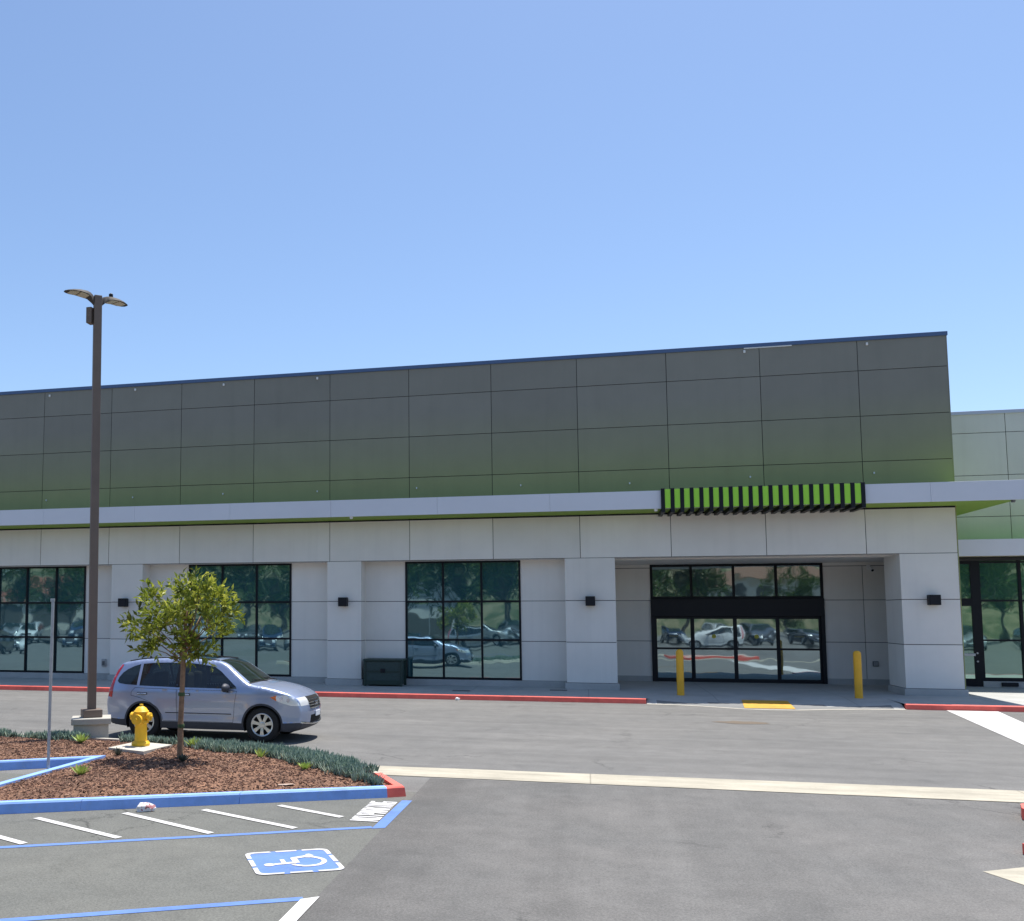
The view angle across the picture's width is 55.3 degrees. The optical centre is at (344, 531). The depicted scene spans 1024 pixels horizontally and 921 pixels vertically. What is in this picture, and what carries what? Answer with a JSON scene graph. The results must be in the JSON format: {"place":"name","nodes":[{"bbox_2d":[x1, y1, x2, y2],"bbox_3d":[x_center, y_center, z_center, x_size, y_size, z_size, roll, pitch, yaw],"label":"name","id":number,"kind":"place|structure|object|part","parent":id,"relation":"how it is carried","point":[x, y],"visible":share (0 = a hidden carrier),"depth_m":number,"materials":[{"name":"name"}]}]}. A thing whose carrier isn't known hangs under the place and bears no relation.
{"place":"outdoors","nodes":[
{"label":"outdoors","id":0,"kind":"place"},
{"bbox_2d":[0,734,388,800],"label":"mulch","id":1,"kind":"object","parent":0,"point":[21,795],"visible":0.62,"depth_m":14.29,"materials":[{"name":"brown plant"}]},
{"bbox_2d":[71,733,88,742],"bbox_3d":[-4.956,3.880,17.923,0.304,0.180,0.339,3,-6,-31],"label":"agave plant","id":2,"kind":"object","parent":1,"relation":"on","point":[80,738],"visible":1,"depth_m":17.88,"materials":[{"name":"green plant"}]},
{"bbox_2d":[70,764,92,774],"bbox_3d":[-4.059,3.650,14.622,0.288,0.163,0.318,4,-6,-37],"label":"agave plant","id":3,"kind":"object","parent":1,"relation":"on","point":[79,770],"visible":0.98,"depth_m":14.57,"materials":[{"name":"green plant"}]},
{"bbox_2d":[113,747,124,754],"bbox_3d":[-3.968,3.852,16.750,0.240,0.139,0.253,1,-5,-12],"label":"grass tuft","id":4,"kind":"object","parent":1,"relation":"on","point":[116,751],"visible":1,"depth_m":16.71,"materials":[{"name":"green plant"}]},
{"bbox_2d":[108,743,171,754],"bbox_3d":[-3.732,3.966,17.382,0.873,0.105,1.072,-2,-5,22],"label":"hydrant pad","id":5,"kind":"object","parent":1,"relation":"on","point":[129,747],"visible":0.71,"depth_m":17.22,"materials":[{"name":"concrete"}]},
{"bbox_2d":[130,704,152,746],"bbox_3d":[-3.754,3.546,17.502,0.397,0.752,0.399,4,-6,-38],"label":"fire hydrant","id":6,"kind":"object","parent":5,"relation":"on","point":[141,716],"visible":1,"depth_m":17.41,"materials":[{"name":"yellow metal"}]},
{"bbox_2d":[117,565,245,757],"bbox_3d":[-2.806,2.242,16.239,2.220,3.362,1.558,-3,-6,27],"label":"young tree","id":7,"kind":"object","parent":1,"relation":"on","point":[187,638],"visible":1,"depth_m":16.19,"materials":[{"name":"green plant"}]},
{"bbox_2d":[177,753,190,761],"bbox_3d":[-2.642,3.698,15.610,0.220,0.128,0.234,3,-6,-28],"label":"agave plant","id":8,"kind":"object","parent":1,"relation":"on","point":[182,758],"visible":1,"depth_m":15.56,"materials":[{"name":"green plant"}]},
{"bbox_2d":[0,727,384,785],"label":"ground cover","id":9,"kind":"object","parent":1,"relation":"on","point":[353,768],"visible":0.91,"depth_m":16.39,"materials":[{"name":"green plant"}]},
{"bbox_2d":[184,736,201,745],"bbox_3d":[-2.757,3.865,17.511,0.325,0.193,0.358,-5,-7,43],"label":"agave plant","id":10,"kind":"object","parent":1,"relation":"on","point":[191,742],"visible":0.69,"depth_m":17.46,"materials":[{"name":"green plant"}]},
{"bbox_2d":[254,747,265,756],"bbox_3d":[-1.439,3.753,16.249,0.236,0.185,0.300,2,-6,-26],"label":"agave plant","id":11,"kind":"object","parent":1,"relation":"on","point":[259,753],"visible":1,"depth_m":16.18,"materials":[{"name":"green plant"}]},
{"bbox_2d":[297,762,311,769],"bbox_3d":[-0.637,3.664,14.919,0.232,0.124,0.302,2,-5,-24],"label":"agave plant","id":12,"kind":"object","parent":1,"relation":"on","point":[305,766],"visible":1,"depth_m":14.87,"materials":[{"name":"green plant"}]},
{"bbox_2d":[0,773,415,920],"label":"stall pavement","id":13,"kind":"structure","parent":0,"point":[67,879],"depth_m":10.14,"materials":[{"name":"grey asphalt"}]},
{"bbox_2d":[0,755,105,786],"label":"blue kerb","id":14,"kind":"structure","parent":13,"relation":"on","point":[56,763],"depth_m":16.06,"materials":[{"name":"paint"}]},
{"bbox_2d":[46,599,54,768],"bbox_3d":[-4.718,2.483,15.297,0.072,2.800,0.050,-1,-5,14],"label":"sign post","id":15,"kind":"object","parent":14,"relation":"on","point":[52,601],"visible":0.93,"depth_m":15.28,"materials":[{"name":"metal"}]},
{"bbox_2d":[136,802,155,811],"bbox_3d":[-2.631,3.646,12.631,0.265,0.112,0.125,1,-5,-12],"label":"crumpled cup","id":16,"kind":"object","parent":13,"relation":"on","point":[143,806],"visible":1,"depth_m":12.59,"materials":[{"name":"white paper"}]},
{"bbox_2d":[0,897,302,920],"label":"blue stall line","id":17,"kind":"object","parent":13,"relation":"on","point":[151,909],"visible":1,"depth_m":8.41,"materials":[{"name":"paint"}]},
{"bbox_2d":[0,805,342,843],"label":"white hatch stripes","id":18,"kind":"object","parent":13,"relation":"on","point":[130,814],"visible":1,"depth_m":11.91,"materials":[{"name":"paint"}]},
{"bbox_2d":[0,785,386,813],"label":"blue kerb","id":19,"kind":"structure","parent":13,"relation":"on","point":[157,801],"depth_m":12.99,"materials":[{"name":"paint"}]},
{"bbox_2d":[0,800,410,847],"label":"blue stall line","id":20,"kind":"object","parent":13,"relation":"on","point":[390,816],"visible":1,"depth_m":11.33,"materials":[{"name":"paint"}]},
{"bbox_2d":[245,848,343,874],"bbox_3d":[-0.542,3.472,10.054,0.920,0.006,0.920,1,-5,-14],"label":"wheelchair symbol","id":21,"kind":"object","parent":13,"relation":"on","point":[291,861],"visible":1,"depth_m":10.03,"materials":[{"name":"blue paint"}]},
{"bbox_2d":[279,896,319,920],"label":"white stall line","id":22,"kind":"object","parent":13,"relation":"on","point":[298,909],"visible":1,"depth_m":8.40,"materials":[{"name":"paint"}]},
{"bbox_2d":[350,801,396,821],"bbox_3d":[0.390,3.693,12.619,0.378,0.002,1.297,-1,-5,14],"label":"no parking lettering","id":23,"kind":"object","parent":13,"relation":"on","point":[371,810],"visible":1,"depth_m":12.57,"materials":[{"name":"white paint"}]},
{"bbox_2d":[375,772,405,797],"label":"red kerb","id":24,"kind":"structure","parent":13,"relation":"on","point":[395,789],"depth_m":13.65,"materials":[{"name":"paint"}]},
{"bbox_2d":[0,331,1023,696],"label":"store building","id":25,"kind":"structure","parent":0,"point":[484,523],"depth_m":33.25,"materials":[{"name":"paint"}]},
{"bbox_2d":[0,566,85,672],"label":"window","id":26,"kind":"structure","parent":25,"relation":"in","point":[26,593],"depth_m":37.12,"materials":[{"name":"clear glass"}]},
{"bbox_2d":[101,659,105,665],"bbox_3d":[-9.156,4.984,36.246,0.180,0.280,0.100,-1,-5,14],"label":"hose box","id":27,"kind":"object","parent":25,"relation":"attached to","point":[103,662],"visible":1,"depth_m":36.21,"materials":[{"name":"metal"}]},
{"bbox_2d":[118,598,127,606],"bbox_3d":[-8.222,2.650,35.446,0.310,0.317,0.300,-1,-5,14],"label":"wall light","id":28,"kind":"object","parent":25,"relation":"attached to","point":[122,602],"visible":1,"depth_m":35.31,"materials":[{"name":"black metal"}]},
{"bbox_2d":[188,563,291,676],"bbox_3d":[-3.884,3.247,35.134,4.020,4.090,0.100,-1,-5,14],"label":"window","id":29,"kind":"structure","parent":25,"relation":"in","point":[264,591],"depth_m":34.98,"materials":[{"name":"clear glass"}]},
{"bbox_2d":[338,597,347,606],"bbox_3d":[-0.058,2.472,33.394,0.310,0.317,0.300,-1,-5,14],"label":"wall light","id":30,"kind":"object","parent":25,"relation":"attached to","point":[342,601],"visible":1,"depth_m":33.26,"materials":[{"name":"black metal"}]},
{"bbox_2d":[405,560,521,679],"bbox_3d":[4.081,3.073,33.131,4.010,4.090,0.100,-1,-5,14],"label":"window","id":31,"kind":"structure","parent":25,"relation":"in","point":[463,618],"depth_m":33.12,"materials":[{"name":"clear glass"}]},
{"bbox_2d":[585,596,594,605],"bbox_3d":[8.057,2.295,31.353,0.310,0.317,0.300,-1,-5,14],"label":"wall light","id":32,"kind":"object","parent":25,"relation":"attached to","point":[589,600],"visible":1,"depth_m":31.21,"materials":[{"name":"black metal"}]},
{"bbox_2d":[692,616,736,681],"bbox_3d":[13.364,4.265,34.548,1.450,2.360,0.050,-1,-5,14],"label":"sliding door","id":33,"kind":"structure","parent":25,"relation":"in","point":[714,642],"depth_m":34.54,"materials":[{"name":"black glass"}]},
{"bbox_2d":[650,563,823,598],"bbox_3d":[14.116,1.809,34.591,5.850,1.260,0.100,-1,-5,14],"label":"transom window","id":34,"kind":"structure","parent":25,"relation":"in","point":[761,580],"depth_m":34.56,"materials":[{"name":"clear glass"}]},
{"bbox_2d":[735,616,779,682],"bbox_3d":[14.761,4.234,34.197,1.430,2.360,0.050,-1,-5,14],"label":"sliding door","id":35,"kind":"structure","parent":25,"relation":"in","point":[756,637],"depth_m":34.19,"materials":[{"name":"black glass"}]},
{"bbox_2d":[658,482,865,516],"bbox_3d":[12.879,-0.972,29.841,5.805,0.760,1.370,-1,-5,14],"label":"slatted screen","id":36,"kind":"object","parent":25,"relation":"attached to","point":[799,495],"visible":1,"depth_m":29.25,"materials":[{"name":"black metal"}]},
{"bbox_2d":[866,565,873,571],"bbox_3d":[18.351,1.294,33.349,0.132,0.249,0.387,-1,-5,7],"label":"security camera","id":37,"kind":"object","parent":25,"relation":"attached to","point":[870,568],"visible":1,"depth_m":33.29,"materials":[{"name":"white plastic"}]},
{"bbox_2d":[873,661,878,666],"bbox_3d":[18.452,4.609,33.198,0.180,0.180,0.060,-1,-5,14],"label":"socket box","id":38,"kind":"object","parent":25,"relation":"attached to","point":[876,663],"visible":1,"depth_m":33.17,"materials":[{"name":"grey plastic"}]},
{"bbox_2d":[927,595,940,604],"bbox_3d":[17.821,2.081,28.898,0.310,0.317,0.300,-1,-5,14],"label":"wall light","id":39,"kind":"object","parent":25,"relation":"attached to","point":[933,599],"visible":1,"depth_m":28.76,"materials":[{"name":"black metal"}]},
{"bbox_2d":[0,690,1023,802],"bbox_3d":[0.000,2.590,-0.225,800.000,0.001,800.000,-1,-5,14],"label":"ground","id":40,"kind":"structure","parent":0,"point":[933,748],"depth_m":19.89,"materials":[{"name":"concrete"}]},
{"bbox_2d":[64,289,127,737],"bbox_3d":[-5.258,-0.406,19.810,1.306,9.445,0.904,1,-5,-14],"label":"parking lot lamp","id":41,"kind":"object","parent":40,"relation":"on","point":[94,720],"visible":0.94,"depth_m":19.68,"materials":[{"name":"metal"}]},
{"bbox_2d":[21,734,377,774],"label":"kerb","id":42,"kind":"structure","parent":40,"relation":"on","point":[117,739],"depth_m":18.89,"materials":[{"name":"concrete"}]},
{"bbox_2d":[107,651,320,742],"bbox_3d":[-2.767,3.444,20.582,4.559,1.904,2.280,-1,-5,14],"label":"parked car","id":43,"kind":"object","parent":40,"relation":"on","point":[260,705],"visible":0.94,"depth_m":19.80,"materials":[{"name":"silver metal"}]},
{"bbox_3d":[-4.586,3.040,20.296,0.470,0.431,0.192,-1,-5,14],"label":"quarter window","id":44,"kind":"part","parent":43,"relation":"part of","materials":[{"name":"black glass"}]},
{"bbox_3d":[-4.010,3.612,19.955,1.018,0.659,0.087,-1,-5,14],"label":"rear door","id":45,"kind":"part","parent":43,"relation":"part of","materials":[{"name":"silver metal"}]},
{"bbox_3d":[-3.902,3.019,20.127,0.820,0.497,0.216,-1,-5,14],"label":"rear window","id":46,"kind":"part","parent":43,"relation":"part of","materials":[{"name":"black glass"}]},
{"bbox_3d":[-2.855,3.596,19.655,1.307,0.639,0.087,-1,-5,14],"label":"front door","id":47,"kind":"part","parent":43,"relation":"part of","materials":[{"name":"silver metal"}]},
{"bbox_3d":[-2.808,3.000,19.843,1.280,0.505,0.218,-1,-5,14],"label":"front window","id":48,"kind":"part","parent":43,"relation":"part of","materials":[{"name":"black glass"}]},
{"bbox_3d":[-2.428,3.128,21.310,1.280,0.505,0.218,-1,-5,14],"label":"front window","id":49,"kind":"part","parent":43,"relation":"part of","materials":[{"name":"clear glass"}]},
{"bbox_2d":[0,685,645,703],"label":"red kerb","id":50,"kind":"structure","parent":40,"relation":"on","point":[432,696],"depth_m":29.26,"materials":[{"name":"paint"}]},
{"bbox_2d":[377,766,1023,801],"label":"gutter","id":51,"kind":"object","parent":40,"relation":"on","point":[883,790],"visible":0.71,"depth_m":14.59,"materials":[{"name":"concrete"}]},
{"bbox_2d":[715,721,767,723],"bbox_3d":[9.510,4.602,22.996,1.313,0.001,0.702,-1,-5,14],"label":"rust stain","id":52,"kind":"object","parent":40,"relation":"on","point":[740,722],"visible":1,"depth_m":22.97,"materials":[{"name":"concrete"}]},
{"bbox_2d":[646,694,904,709],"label":"entrance ramp","id":53,"kind":"structure","parent":40,"relation":"on","point":[795,702],"depth_m":27.66,"materials":[{"name":"concrete"}]},
{"bbox_2d":[659,704,905,709],"bbox_3d":[11.929,4.898,26.424,6.760,0.001,1.130,-1,-5,14],"label":"ramp lip","id":54,"kind":"object","parent":40,"relation":"on","point":[812,709],"visible":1,"depth_m":26.09,"materials":[{"name":"grey concrete"}]},
{"bbox_2d":[904,704,1023,711],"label":"red kerb","id":55,"kind":"structure","parent":40,"relation":"on","point":[998,708],"depth_m":25.79,"materials":[{"name":"paint"}]},
{"bbox_2d":[947,710,1023,744],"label":"white crossing line","id":56,"kind":"object","parent":40,"relation":"on","point":[1004,725],"visible":1,"depth_m":22.94,"materials":[{"name":"paint"}]},
{"bbox_2d":[0,677,1023,705],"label":"sidewalk","id":57,"kind":"structure","parent":0,"point":[1002,696],"depth_m":29.99,"materials":[{"name":"concrete"}]},
{"bbox_2d":[363,658,406,686],"bbox_3d":[1.389,4.863,32.995,1.360,0.920,0.860,-1,-5,14],"label":"steel cabinet","id":58,"kind":"object","parent":57,"relation":"on","point":[384,671],"visible":1,"depth_m":32.64,"materials":[{"name":"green metal"}]},
{"bbox_2d":[676,649,684,695],"bbox_3d":[10.258,4.404,29.215,0.216,1.580,0.216,-1,-5,14],"label":"bollard","id":59,"kind":"object","parent":57,"relation":"on","point":[680,671],"visible":0.89,"depth_m":29.14,"materials":[{"name":"yellow metal"}]},
{"bbox_2d":[853,651,862,698],"bbox_3d":[15.101,4.307,28.100,0.216,1.580,0.216,-1,-5,14],"label":"bollard","id":60,"kind":"object","parent":57,"relation":"on","point":[858,683],"visible":0.88,"depth_m":28.03,"materials":[{"name":"yellow metal"}]},
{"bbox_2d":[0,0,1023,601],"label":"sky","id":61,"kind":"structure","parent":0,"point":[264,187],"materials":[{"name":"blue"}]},
{"bbox_2d":[297,778,1023,920],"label":"aisle road","id":62,"kind":"structure","parent":0,"point":[437,849],"depth_m":10.19,"materials":[{"name":"grey asphalt"}]},
{"bbox_2d":[983,867,1023,884],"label":"white road marking","id":63,"kind":"object","parent":62,"relation":"on","point":[1015,874],"visible":1,"depth_m":9.58,"materials":[{"name":"white paint"}]},
{"bbox_2d":[1021,803,1023,819],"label":"red kerb","id":64,"kind":"structure","parent":62,"relation":"on","point":[1022,810],"depth_m":12.10,"materials":[{"name":"paint"}]},
{"bbox_2d":[742,700,794,708],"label":"tactile paving","id":65,"kind":"structure","parent":0,"point":[769,704],"depth_m":26.93,"materials":[{"name":"yellow plastic"}]},
{"bbox_2d":[951,409,1023,687],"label":"annex building","id":66,"kind":"structure","parent":0,"point":[988,445],"depth_m":32.61,"materials":[{"name":"paint"}]},
{"bbox_2d":[959,561,982,686],"bbox_3d":[20.673,3.158,32.785,1.970,4.260,0.135,-1,-5,14],"label":"glass door","id":67,"kind":"structure","parent":66,"relation":"in","point":[968,569],"depth_m":32.60,"materials":[{"name":"black"}]},
{"bbox_2d":[976,560,1023,681],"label":"storefront window","id":68,"kind":"structure","parent":66,"relation":"in","point":[998,597],"depth_m":32.43,"materials":[{"name":"clear glass"}]},
{"bbox_2d":[1002,682,1018,686],"bbox_3d":[22.364,5.151,32.098,0.500,0.130,0.060,-1,-5,14],"label":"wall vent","id":69,"kind":"object","parent":66,"relation":"attached to","point":[1010,684],"depth_m":32.07,"materials":[{"name":"black metal"}]},
{"bbox_2d":[1016,560,1023,676],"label":"storefront window","id":70,"kind":"structure","parent":66,"relation":"in","point":[1020,563],"depth_m":32.31,"materials":[{"name":"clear glass"}]}
]}

